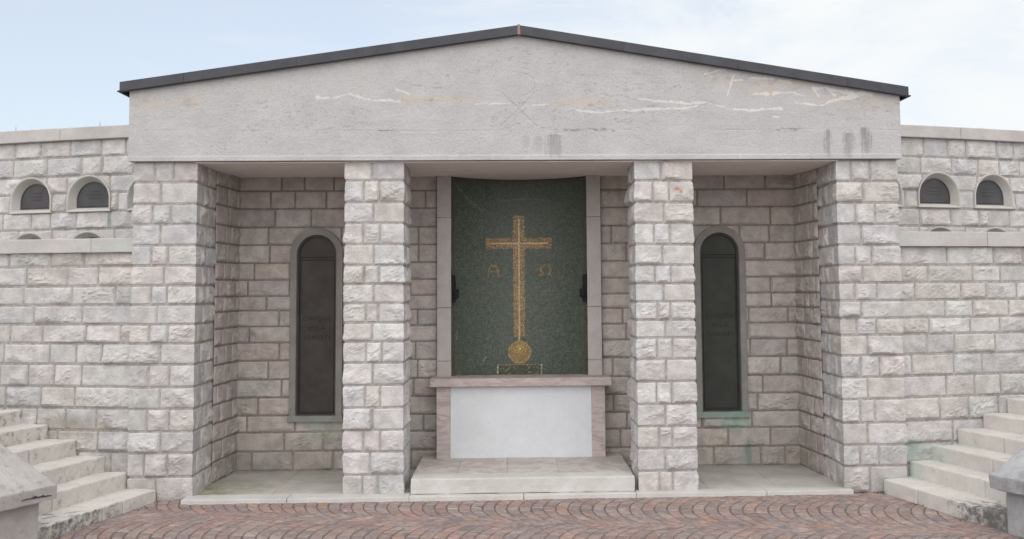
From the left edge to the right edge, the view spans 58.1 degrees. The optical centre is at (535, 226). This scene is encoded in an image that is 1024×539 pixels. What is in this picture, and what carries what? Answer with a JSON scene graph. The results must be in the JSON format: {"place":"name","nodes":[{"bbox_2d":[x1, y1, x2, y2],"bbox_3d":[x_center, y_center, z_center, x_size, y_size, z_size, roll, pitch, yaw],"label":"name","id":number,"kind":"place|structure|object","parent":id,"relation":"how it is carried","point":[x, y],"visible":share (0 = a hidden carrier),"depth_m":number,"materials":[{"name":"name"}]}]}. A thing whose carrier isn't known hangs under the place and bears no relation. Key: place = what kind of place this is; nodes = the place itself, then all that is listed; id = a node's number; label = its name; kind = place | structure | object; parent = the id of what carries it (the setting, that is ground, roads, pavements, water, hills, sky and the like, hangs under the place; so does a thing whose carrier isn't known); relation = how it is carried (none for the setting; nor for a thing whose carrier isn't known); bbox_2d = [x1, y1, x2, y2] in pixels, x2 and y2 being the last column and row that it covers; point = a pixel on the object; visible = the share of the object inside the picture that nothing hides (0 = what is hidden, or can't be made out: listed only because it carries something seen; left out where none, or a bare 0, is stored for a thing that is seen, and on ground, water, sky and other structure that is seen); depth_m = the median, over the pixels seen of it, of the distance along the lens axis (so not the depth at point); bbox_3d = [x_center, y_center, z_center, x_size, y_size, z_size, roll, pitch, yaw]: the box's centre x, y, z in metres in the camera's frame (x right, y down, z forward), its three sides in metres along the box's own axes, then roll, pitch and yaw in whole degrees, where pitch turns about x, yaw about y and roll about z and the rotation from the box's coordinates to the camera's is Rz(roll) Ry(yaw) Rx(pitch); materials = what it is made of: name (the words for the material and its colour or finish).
{"place":"outdoors","nodes":[
{"label":"outdoors","id":0,"kind":"place"},
{"bbox_2d":[0,0,1023,131],"label":"sky","id":1,"kind":"structure","parent":0,"point":[64,63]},
{"bbox_2d":[54,492,1023,538],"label":"plaza paving","id":2,"kind":"structure","parent":0,"point":[435,522],"depth_m":6.95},
{"bbox_2d":[0,443,56,538],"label":"stair parapet","id":3,"kind":"structure","parent":2,"relation":"on","point":[26,489],"depth_m":6.29,"materials":[{"name":"stone"}]},
{"bbox_2d":[0,409,155,538],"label":"stone stairs","id":4,"kind":"structure","parent":2,"relation":"on","point":[90,491],"depth_m":7.40,"materials":[{"name":"white stone"}]},
{"bbox_2d":[884,397,1023,532],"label":"stone stairs","id":5,"kind":"structure","parent":2,"relation":"on","point":[952,480],"depth_m":7.51,"materials":[{"name":"white stone"}]},
{"bbox_2d":[989,448,1023,536],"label":"stair parapet","id":6,"kind":"structure","parent":2,"relation":"on","point":[1007,477],"depth_m":6.45,"materials":[{"name":"grey stone"}]},
{"label":"ground","id":7,"kind":"structure","parent":0,"visible":0},
{"bbox_2d":[0,238,139,471],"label":"retaining wall","id":8,"kind":"structure","parent":7,"relation":"on","point":[65,322],"depth_m":7.90,"materials":[{"name":"stone"}]},
{"bbox_2d":[117,24,910,504],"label":"memorial chapel","id":9,"kind":"structure","parent":7,"relation":"on","point":[289,338],"depth_m":7.96,"materials":[{"name":"stone"}]},
{"bbox_2d":[297,236,335,414],"bbox_3d":[-2.110,0.947,8.900,0.370,1.720,0.026,0,-4,-1],"label":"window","id":10,"kind":"structure","parent":9,"relation":"in","point":[316,317],"depth_m":8.90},
{"bbox_2d":[450,176,587,375],"bbox_3d":[-0.161,0.501,9.065,1.348,2.008,0.352,0,-4,-1],"label":"mosaic panel","id":11,"kind":"object","parent":9,"relation":"attached to","point":[519,306],"visible":0.97,"depth_m":9.16,"materials":[{"name":"green glass mosaic"},{"name":"gold mosaic"}]},
{"bbox_2d":[430,374,611,458],"bbox_3d":[-0.138,1.795,8.759,1.703,0.748,0.352,0,-4,-1],"label":"altar","id":12,"kind":"object","parent":9,"relation":"on","point":[522,416],"visible":0.99,"depth_m":8.64,"materials":[{"name":"white stone"}]},
{"bbox_2d":[700,234,740,410],"bbox_3d":[1.799,0.926,8.996,0.370,1.720,0.026,0,-4,-1],"label":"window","id":13,"kind":"structure","parent":9,"relation":"in","point":[718,252],"depth_m":9.00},
{"bbox_2d":[892,231,1023,475],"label":"retaining wall","id":14,"kind":"structure","parent":7,"relation":"on","point":[962,306],"depth_m":8.08,"materials":[{"name":"stone"}]},
{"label":"terrace","id":15,"kind":"structure","parent":0,"visible":0},
{"bbox_2d":[0,125,134,239],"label":"niche wall","id":16,"kind":"structure","parent":15,"relation":"on","point":[69,183],"depth_m":9.29,"materials":[{"name":"stone"}]},
{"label":"terrace","id":17,"kind":"structure","parent":0,"visible":0},
{"bbox_2d":[896,125,1023,231],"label":"niche wall","id":18,"kind":"structure","parent":17,"relation":"on","point":[956,179],"depth_m":9.51,"materials":[{"name":"stone"}]}
]}

